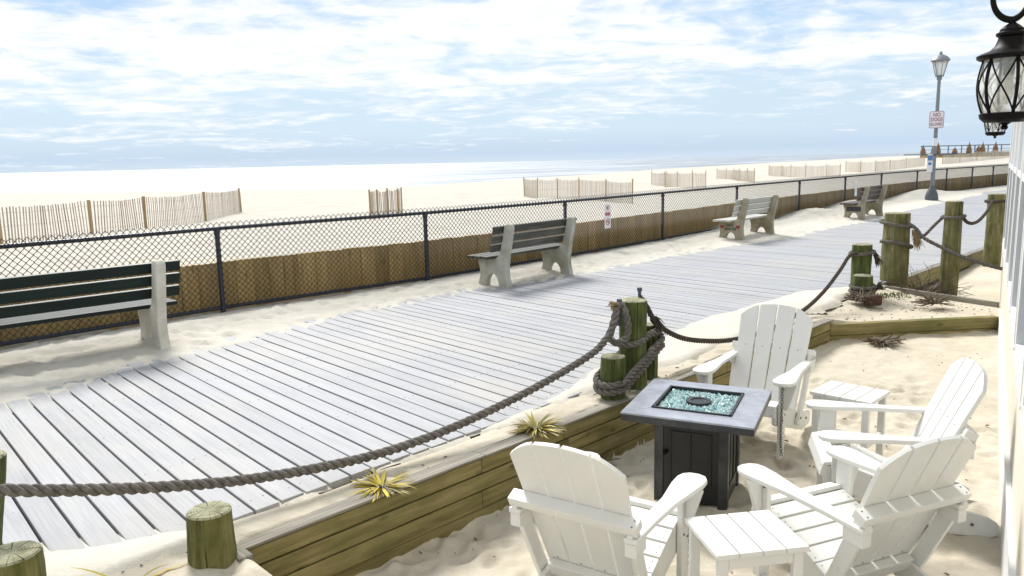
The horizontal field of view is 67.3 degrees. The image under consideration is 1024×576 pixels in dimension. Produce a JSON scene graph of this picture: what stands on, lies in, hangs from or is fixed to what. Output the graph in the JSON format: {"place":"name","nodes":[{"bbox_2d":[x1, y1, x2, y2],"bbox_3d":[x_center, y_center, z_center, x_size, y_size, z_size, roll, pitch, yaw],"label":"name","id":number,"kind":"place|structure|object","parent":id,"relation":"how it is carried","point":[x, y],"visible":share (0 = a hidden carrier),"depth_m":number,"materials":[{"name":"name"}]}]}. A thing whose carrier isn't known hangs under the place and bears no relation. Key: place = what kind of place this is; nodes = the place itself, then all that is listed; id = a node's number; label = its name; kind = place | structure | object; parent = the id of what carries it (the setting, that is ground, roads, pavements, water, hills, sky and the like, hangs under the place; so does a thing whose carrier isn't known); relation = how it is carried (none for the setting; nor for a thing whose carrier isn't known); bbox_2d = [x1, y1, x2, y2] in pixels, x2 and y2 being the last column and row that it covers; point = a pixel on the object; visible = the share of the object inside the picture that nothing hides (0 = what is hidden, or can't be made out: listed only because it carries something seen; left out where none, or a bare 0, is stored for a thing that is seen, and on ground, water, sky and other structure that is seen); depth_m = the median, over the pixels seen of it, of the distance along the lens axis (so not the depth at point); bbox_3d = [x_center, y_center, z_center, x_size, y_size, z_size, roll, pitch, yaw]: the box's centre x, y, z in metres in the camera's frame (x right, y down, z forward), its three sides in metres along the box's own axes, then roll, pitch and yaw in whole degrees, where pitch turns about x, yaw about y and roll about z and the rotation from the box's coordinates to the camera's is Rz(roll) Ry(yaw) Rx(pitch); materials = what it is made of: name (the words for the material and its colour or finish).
{"place":"outdoors","nodes":[
{"label":"outdoors","id":0,"kind":"place"},
{"bbox_2d":[0,152,1008,277],"bbox_3d":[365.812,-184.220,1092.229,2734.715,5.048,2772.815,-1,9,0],"label":"beach","id":1,"kind":"structure","parent":0,"point":[272,205],"depth_m":40.49,"materials":[{"name":"beige sand"}]},
{"bbox_2d":[0,188,241,243],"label":"sand fence","id":2,"kind":"object","parent":1,"relation":"on","point":[206,215],"visible":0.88,"depth_m":27.42,"materials":[{"name":"beige wood"}]},
{"bbox_2d":[368,187,402,214],"bbox_3d":[-5.274,-3.641,33.496,0.607,1.427,3.532,1,10,16],"label":"sand fence","id":3,"kind":"object","parent":1,"relation":"on","point":[376,202],"visible":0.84,"depth_m":33.06,"materials":[{"name":"beige wood"}]},
{"bbox_2d":[11,300,844,542],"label":"boardwalk joists","id":4,"kind":"object","parent":1,"relation":"on","point":[322,493],"depth_m":4.29,"materials":[{"name":"brown wood"}]},
{"bbox_2d":[0,190,1006,551],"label":"boardwalk","id":5,"kind":"structure","parent":4,"relation":"on","point":[352,382],"depth_m":5.92,"materials":[{"name":"wood"}]},
{"bbox_2d":[0,185,1006,575],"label":"drifted sand","id":6,"kind":"structure","parent":5,"relation":"on","point":[44,365],"depth_m":7.80,"materials":[{"name":"beige sand"}]},
{"bbox_2d":[0,259,179,349],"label":"park bench","id":7,"kind":"object","parent":6,"relation":"on","point":[149,305],"visible":0.86,"depth_m":6.80,"materials":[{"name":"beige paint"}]},
{"bbox_2d":[0,163,1008,346],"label":"chain link fence","id":8,"kind":"object","parent":5,"relation":"on","point":[222,307],"visible":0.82,"depth_m":10.56,"materials":[{"name":"metal"}]},
{"bbox_2d":[605,204,610,228],"bbox_3d":[1.721,-1.292,13.823,0.012,0.440,0.190,7,12,41],"label":"no smoking sign","id":9,"kind":"object","parent":8,"relation":"attached to","point":[607,215],"visible":1,"depth_m":13.83,"materials":[{"name":"white metal"}]},
{"bbox_2d":[854,181,856,195],"bbox_3d":[10.697,-3.091,23.934,0.007,0.460,0.200,7,12,41],"label":"notice sign","id":10,"kind":"object","parent":8,"relation":"attached to","point":[855,194],"visible":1,"depth_m":23.93,"materials":[{"name":"white metal"}]},
{"bbox_2d":[467,216,576,288],"bbox_3d":[0.222,-0.516,10.904,0.646,0.912,1.820,7,12,40],"label":"park bench","id":11,"kind":"object","parent":5,"relation":"on","point":[495,259],"visible":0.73,"depth_m":10.65,"materials":[{"name":"concrete"}]},
{"bbox_2d":[713,195,778,239],"bbox_3d":[4.866,-1.434,15.849,0.646,0.912,1.820,7,13,42],"label":"park bench","id":12,"kind":"object","parent":5,"relation":"on","point":[734,224],"visible":0.96,"depth_m":15.63,"materials":[{"name":"brown concrete"}]},
{"bbox_2d":[840,184,887,219],"bbox_3d":[9.247,-2.244,20.172,0.646,0.912,1.820,7,13,42],"label":"park bench","id":13,"kind":"object","parent":5,"relation":"on","point":[861,206],"visible":0.81,"depth_m":19.86,"materials":[{"name":"brown concrete"}]},
{"bbox_2d":[925,51,950,200],"bbox_3d":[14.322,-5.382,25.994,0.590,5.050,0.590,-1,9,0],"label":"street lamp","id":14,"kind":"object","parent":5,"relation":"on","point":[941,60],"visible":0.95,"depth_m":25.80,"materials":[{"name":"grey metal"}]},
{"bbox_2d":[927,154,935,171],"bbox_3d":[14.211,-4.233,26.078,0.255,0.600,0.034,5,11,34],"label":"notice sign","id":15,"kind":"object","parent":14,"relation":"attached to","point":[929,162],"visible":1,"depth_m":26.09,"materials":[{"name":"white metal"}]},
{"bbox_2d":[933,138,937,145],"bbox_3d":[14.332,-4.943,26.066,0.132,0.260,0.129,5,11,34],"label":"sticker","id":16,"kind":"object","parent":14,"relation":"attached to","point":[935,141],"visible":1,"depth_m":26.02,"materials":[{"name":"white paper"}]},
{"bbox_2d":[929,111,944,127],"bbox_3d":[14.274,-5.660,25.872,0.440,0.560,0.015,5,11,34],"label":"no dogs sign","id":17,"kind":"object","parent":14,"relation":"attached to","point":[936,119],"visible":1,"depth_m":25.87,"materials":[{"name":"white metal"}]},
{"bbox_2d":[907,247,983,287],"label":"deck fascia","id":18,"kind":"structure","parent":5,"relation":"attached to","point":[977,254],"depth_m":11.42,"materials":[{"name":"brown wood"}]},
{"bbox_2d":[0,174,1007,346],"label":"plank bulkhead","id":19,"kind":"object","parent":1,"relation":"on","point":[180,299],"visible":0.16,"depth_m":10.23,"materials":[{"name":"brown wood"}]},
{"bbox_2d":[523,177,632,203],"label":"sand fence","id":20,"kind":"object","parent":1,"relation":"on","point":[544,187],"visible":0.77,"depth_m":41.28,"materials":[{"name":"beige wood"}]},
{"bbox_2d":[651,170,705,188],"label":"sand fence","id":21,"kind":"object","parent":1,"relation":"on","point":[664,176],"visible":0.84,"depth_m":57.46,"materials":[{"name":"beige wood"}]},
{"bbox_2d":[717,168,754,182],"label":"sand fence","id":22,"kind":"object","parent":1,"relation":"on","point":[741,176],"visible":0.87,"depth_m":72.52,"materials":[{"name":"beige wood"}]},
{"bbox_2d":[769,164,840,176],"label":"sand fence","id":23,"kind":"object","parent":1,"relation":"on","point":[805,173],"visible":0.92,"depth_m":80.93,"materials":[{"name":"beige wood"}]},
{"bbox_2d":[845,156,924,171],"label":"sand fence","id":24,"kind":"object","parent":1,"relation":"on","point":[857,169],"visible":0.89,"depth_m":91.84,"materials":[{"name":"beige wood"}]},
{"bbox_2d":[904,144,1009,157],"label":"pier","id":25,"kind":"structure","parent":1,"relation":"on","point":[939,155],"depth_m":114.09,"materials":[{"name":"brown wood"}]},
{"bbox_2d":[920,145,925,153],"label":"closed umbrella","id":26,"kind":"object","parent":25,"relation":"on","point":[923,151],"visible":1,"depth_m":113.53,"materials":[{"name":"brown fabric"}]},
{"bbox_2d":[937,142,940,153],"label":"closed umbrella","id":27,"kind":"object","parent":25,"relation":"on","point":[938,149],"visible":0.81,"depth_m":113.47,"materials":[{"name":"brown fabric"}]},
{"bbox_2d":[966,141,971,152],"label":"closed umbrella","id":28,"kind":"object","parent":25,"relation":"on","point":[969,149],"visible":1,"depth_m":113.50,"materials":[{"name":"brown fabric"}]},
{"bbox_2d":[980,143,985,151],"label":"closed umbrella","id":29,"kind":"object","parent":25,"relation":"on","point":[982,147],"visible":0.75,"depth_m":113.47,"materials":[{"name":"brown fabric"}]},
{"bbox_2d":[942,149,1009,163],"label":"sand fence","id":30,"kind":"object","parent":1,"relation":"on","point":[956,157],"visible":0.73,"depth_m":99.11,"materials":[{"name":"beige wood"}]},
{"bbox_2d":[0,150,1009,192],"bbox_3d":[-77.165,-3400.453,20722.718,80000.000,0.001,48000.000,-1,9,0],"label":"sea","id":31,"kind":"structure","parent":0,"point":[300,178],"depth_m":282.35,"materials":[{"name":"liquid"}]},
{"bbox_2d":[13,256,1001,575],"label":"sand ground","id":32,"kind":"structure","parent":0,"point":[917,376],"depth_m":5.26,"materials":[{"name":"beige sand"}]},
{"bbox_2d":[0,450,6,544],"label":"piling","id":33,"kind":"object","parent":32,"relation":"on","point":[3,462],"visible":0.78,"depth_m":3.18,"materials":[{"name":"green wood"}]},
{"bbox_2d":[0,540,46,575],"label":"piling","id":34,"kind":"object","parent":32,"relation":"on","point":[23,558],"visible":1,"depth_m":2.95,"materials":[{"name":"green wood"}]},
{"bbox_2d":[71,563,187,575],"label":"yucca plant","id":35,"kind":"object","parent":32,"relation":"on","point":[144,575],"visible":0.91,"depth_m":3.17,"materials":[{"name":"yellow plant"}]},
{"bbox_2d":[186,501,236,568],"bbox_3d":[-1.307,1.259,3.385,0.208,0.616,0.208,-1,9,0],"label":"piling","id":36,"kind":"object","parent":32,"relation":"on","point":[211,539],"visible":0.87,"depth_m":3.28,"materials":[{"name":"green wood"}]},
{"bbox_2d":[342,468,415,501],"bbox_3d":[-0.703,1.019,4.087,0.411,0.093,0.387,-1,9,0],"label":"yucca plant","id":37,"kind":"object","parent":32,"relation":"on","point":[378,481],"visible":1,"depth_m":4.09,"materials":[{"name":"yellow plant"}]},
{"bbox_2d":[236,318,833,575],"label":"retaining wall","id":38,"kind":"structure","parent":32,"relation":"on","point":[354,535],"depth_m":4.23,"materials":[{"name":"brown wood"}]},
{"bbox_2d":[508,411,566,438],"bbox_3d":[0.154,0.855,4.919,0.409,0.108,0.411,-1,9,0],"label":"yucca plant","id":39,"kind":"object","parent":32,"relation":"on","point":[546,427],"visible":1,"depth_m":4.91,"materials":[{"name":"yellow plant"}]},
{"bbox_2d":[508,442,706,575],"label":"adirondack chair","id":40,"kind":"object","parent":32,"relation":"on","point":[591,516],"visible":1,"depth_m":3.36,"materials":[{"name":"white plastic"}]},
{"bbox_2d":[600,454,620,465],"bbox_3d":[0.599,1.151,5.255,0.220,0.084,0.310,-8,12,-36],"label":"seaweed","id":41,"kind":"object","parent":32,"relation":"on","point":[610,459],"visible":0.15,"depth_m":5.23,"materials":[{"name":"brown plant"}]},
{"bbox_2d":[600,353,625,400],"bbox_3d":[0.734,0.814,5.569,0.192,0.676,0.192,-1,9,0],"label":"piling","id":42,"kind":"object","parent":32,"relation":"on","point":[612,367],"visible":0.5,"depth_m":5.46,"materials":[{"name":"green wood"}]},
{"bbox_2d":[619,297,646,389],"bbox_3d":[0.904,0.593,5.775,0.219,1.038,0.219,-1,9,0],"label":"piling","id":43,"kind":"object","parent":32,"relation":"on","point":[636,307],"visible":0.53,"depth_m":5.66,"materials":[{"name":"green wood"}]},
{"bbox_2d":[0,301,664,496],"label":"rope","id":44,"kind":"object","parent":43,"relation":"hanging from","point":[626,383],"visible":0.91,"depth_m":4.27,"materials":[{"name":"fabric"}]},
{"bbox_2d":[617,299,621,325],"bbox_3d":[0.781,0.178,5.601,0.040,0.198,0.038,-1,9,0],"label":"rope pin","id":45,"kind":"object","parent":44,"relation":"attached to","point":[619,320],"visible":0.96,"depth_m":5.59,"materials":[{"name":"metal"}]},
{"bbox_2d":[637,287,641,296],"bbox_3d":[0.957,0.095,5.775,0.040,0.198,0.038,-1,9,0],"label":"rope pin","id":46,"kind":"object","parent":43,"relation":"attached to","point":[639,289],"visible":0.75,"depth_m":5.75,"materials":[{"name":"grey metal"}]},
{"bbox_2d":[639,249,885,343],"bbox_3d":[2.786,0.043,7.551,0.507,0.647,5.121,7,12,40],"label":"rope","id":47,"kind":"object","parent":43,"relation":"attached to","point":[656,322],"visible":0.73,"depth_m":8.13,"materials":[{"name":"fabric"}]},
{"bbox_2d":[646,322,657,379],"bbox_3d":[1.056,0.671,5.977,0.163,0.811,0.163,-1,9,0],"label":"piling","id":48,"kind":"object","parent":32,"relation":"on","point":[652,371],"visible":0.18,"depth_m":5.89,"materials":[{"name":"green wood"}]},
{"bbox_2d":[620,378,771,509],"bbox_3d":[1.158,0.991,4.788,0.765,0.620,0.765,3,10,25],"label":"fire table","id":49,"kind":"object","parent":32,"relation":"on","point":[700,428],"visible":0.99,"depth_m":4.60,"materials":[{"name":"grey metal"}]},
{"bbox_2d":[685,510,808,575],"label":"side table","id":50,"kind":"object","parent":32,"relation":"on","point":[761,540],"visible":1,"depth_m":3.25,"materials":[{"name":"white plastic"}]},
{"bbox_2d":[692,304,815,459],"bbox_3d":[1.823,0.637,5.643,0.712,0.930,0.940,5,11,35],"label":"adirondack chair","id":51,"kind":"object","parent":32,"relation":"on","point":[741,354],"visible":0.67,"depth_m":5.75,"materials":[{"name":"white plastic"}]},
{"bbox_2d":[779,387,783,455],"bbox_3d":[1.820,0.899,5.191,0.025,0.495,0.019,8,13,43],"label":"chain","id":52,"kind":"object","parent":51,"relation":"hanging from","point":[781,419],"visible":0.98,"depth_m":5.19,"materials":[{"name":"metal"}]},
{"bbox_2d":[810,380,889,457],"bbox_3d":[2.302,0.947,5.272,0.403,0.500,0.350,8,13,44],"label":"side table","id":53,"kind":"object","parent":32,"relation":"on","point":[831,390],"visible":0.52,"depth_m":5.22,"materials":[{"name":"white plastic"}]},
{"bbox_2d":[737,435,975,575],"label":"adirondack chair","id":54,"kind":"object","parent":32,"relation":"on","point":[837,529],"visible":0.97,"depth_m":3.44,"materials":[{"name":"white plastic"}]},
{"bbox_2d":[843,285,878,302],"bbox_3d":[4.033,0.059,8.847,0.376,0.170,0.407,-1,9,0],"label":"root clump","id":55,"kind":"object","parent":32,"relation":"on","point":[852,296],"visible":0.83,"depth_m":8.85,"materials":[{"name":"brown plant"}]},
{"bbox_2d":[850,243,872,282],"bbox_3d":[4.279,-0.056,9.448,0.242,0.976,0.242,-1,9,0],"label":"piling","id":56,"kind":"object","parent":32,"relation":"on","point":[861,264],"visible":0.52,"depth_m":9.32,"materials":[{"name":"green wood"}]},
{"bbox_2d":[852,274,872,294],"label":"piling","id":57,"kind":"object","parent":32,"relation":"on","point":[860,280],"visible":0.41,"depth_m":9.04,"materials":[{"name":"green wood"}]},
{"bbox_2d":[863,294,881,305],"bbox_3d":[4.104,0.141,8.754,0.190,0.120,0.100,-4,10,-15],"label":"brick","id":58,"kind":"object","parent":32,"relation":"on","point":[876,300],"visible":1,"depth_m":8.71,"materials":[{"name":"red brick"}]},
{"bbox_2d":[859,332,905,346],"bbox_3d":[3.728,0.494,7.728,0.409,0.138,0.425,-1,9,0],"label":"driftwood","id":59,"kind":"object","parent":32,"relation":"on","point":[888,341],"visible":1,"depth_m":7.70,"materials":[{"name":"brown wood"}]},
{"bbox_2d":[877,291,910,298],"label":"moss tufts","id":60,"kind":"object","parent":32,"relation":"on","point":[894,295],"visible":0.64,"depth_m":9.25,"materials":[{"name":"green plant"}]},
{"bbox_2d":[880,212,910,287],"bbox_3d":[5.066,-0.237,10.207,0.347,1.531,0.346,-1,9,0],"label":"piling","id":61,"kind":"object","parent":32,"relation":"on","point":[893,256],"visible":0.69,"depth_m":10.04,"materials":[{"name":"green wood"}]},
{"bbox_2d":[879,219,1002,269],"bbox_3d":[5.356,-0.539,9.614,0.428,0.563,1.652,-6,11,-29],"label":"rope","id":62,"kind":"object","parent":61,"relation":"attached to","point":[916,234],"visible":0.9,"depth_m":9.88,"materials":[{"name":"grey fabric"}]},
{"bbox_2d":[805,358,999,536],"bbox_3d":[2.216,0.860,4.420,0.940,0.930,0.712,1,10,14],"label":"adirondack chair","id":63,"kind":"object","parent":32,"relation":"on","point":[955,400],"visible":0.65,"depth_m":4.28,"materials":[{"name":"white plastic"}]},
{"bbox_2d":[829,315,998,340],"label":"retaining wall","id":64,"kind":"structure","parent":32,"relation":"on","point":[883,328],"depth_m":8.07,"materials":[{"name":"brown wood"}]},
{"bbox_2d":[881,263,974,296],"bbox_3d":[5.202,-0.080,9.737,1.178,0.456,1.158,-1,9,0],"label":"dry bush","id":65,"kind":"object","parent":32,"relation":"on","point":[936,289],"visible":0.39,"depth_m":9.70,"materials":[{"name":"brown plant"}]},
{"bbox_2d":[910,290,954,305],"bbox_3d":[4.759,0.112,8.712,0.437,0.144,0.440,-1,9,0],"label":"root clump","id":66,"kind":"object","parent":32,"relation":"on","point":[927,300],"visible":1,"depth_m":8.67,"materials":[{"name":"brown plant"}]},
{"bbox_2d":[884,285,998,306],"bbox_3d":[5.114,0.114,9.427,0.050,0.140,1.630,-6,11,-28],"label":"timber edging","id":67,"kind":"object","parent":32,"relation":"on","point":[966,300],"visible":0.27,"depth_m":9.13,"materials":[{"name":"brown wood"}]},
{"bbox_2d":[939,201,963,295],"bbox_3d":[5.556,-0.232,9.773,0.220,1.741,0.220,-1,9,0],"label":"piling","id":68,"kind":"object","parent":32,"relation":"on","point":[951,238],"visible":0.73,"depth_m":9.65,"materials":[{"name":"wood"}]},
{"bbox_2d":[919,214,966,238],"bbox_3d":[5.465,-0.767,9.800,0.290,0.359,0.568,-8,11,-34],"label":"rope","id":69,"kind":"object","parent":68,"relation":"attached to","point":[927,232],"visible":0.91,"depth_m":9.71,"materials":[{"name":"grey fabric"}]},
{"bbox_2d":[963,199,1005,224],"bbox_3d":[6.713,-1.097,11.125,0.384,0.223,3.677,7,12,40],"label":"rope","id":70,"kind":"object","parent":68,"relation":"attached to","point":[985,213],"visible":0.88,"depth_m":11.24,"materials":[{"name":"fabric"}]},
{"bbox_2d":[982,193,1005,266],"bbox_3d":[7.802,-0.688,12.450,0.303,1.671,0.304,-1,9,0],"label":"piling","id":71,"kind":"object","parent":32,"relation":"on","point":[993,240],"visible":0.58,"depth_m":12.32,"materials":[{"name":"green wood"}]},
{"bbox_2d":[0,0,1021,172],"label":"sky","id":72,"kind":"structure","parent":0,"point":[86,85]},
{"bbox_2d":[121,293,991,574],"bbox_3d":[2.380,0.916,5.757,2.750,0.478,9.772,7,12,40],"label":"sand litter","id":73,"kind":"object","parent":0,"point":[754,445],"visible":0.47,"depth_m":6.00,"materials":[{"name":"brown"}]},
{"label":"ground","id":74,"kind":"structure","parent":0,"visible":0},
{"bbox_2d":[998,0,1023,575],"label":"house","id":75,"kind":"structure","parent":74,"relation":"on","point":[1011,380],"depth_m":4.76,"materials":[{"name":"beige paint"}]},
{"bbox_2d":[976,0,1023,129],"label":"wall lantern","id":76,"kind":"object","parent":75,"relation":"attached to","point":[1007,51],"depth_m":2.35,"materials":[{"name":"black metal"}]},
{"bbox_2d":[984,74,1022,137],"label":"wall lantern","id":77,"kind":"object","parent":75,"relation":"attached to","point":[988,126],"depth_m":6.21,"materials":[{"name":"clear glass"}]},
{"bbox_2d":[1002,122,1013,253],"bbox_3d":[6.121,-1.360,9.413,0.082,1.783,1.160,4,11,31],"label":"window","id":78,"kind":"structure","parent":75,"relation":"in","point":[1012,132],"depth_m":9.79,"materials":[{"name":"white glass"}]},
{"bbox_2d":[1003,98,1018,266],"bbox_3d":[5.440,-1.165,8.323,0.082,1.783,1.160,4,11,31],"label":"window","id":79,"kind":"structure","parent":75,"relation":"in","point":[1015,123],"depth_m":8.70,"materials":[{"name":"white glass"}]},
{"bbox_2d":[1005,85,1023,286],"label":"window","id":80,"kind":"structure","parent":75,"relation":"in","point":[1018,123],"depth_m":7.61,"materials":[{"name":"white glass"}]},
{"bbox_2d":[1007,101,1023,312],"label":"window","id":81,"kind":"structure","parent":75,"relation":"in","point":[1021,142],"depth_m":6.53,"materials":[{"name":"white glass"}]},
{"bbox_2d":[1009,154,1023,349],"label":"window","id":82,"kind":"structure","parent":75,"relation":"in","point":[1020,227],"depth_m":5.50,"materials":[{"name":"white glass"}]},
{"bbox_2d":[1013,244,1023,409],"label":"window","id":83,"kind":"structure","parent":75,"relation":"in","point":[1018,354],"depth_m":4.45,"materials":[{"name":"white glass"}]},
{"bbox_2d":[1020,387,1023,452],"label":"window","id":84,"kind":"structure","parent":75,"relation":"in","point":[1022,411],"depth_m":3.39,"materials":[{"name":"white glass"}]}
]}

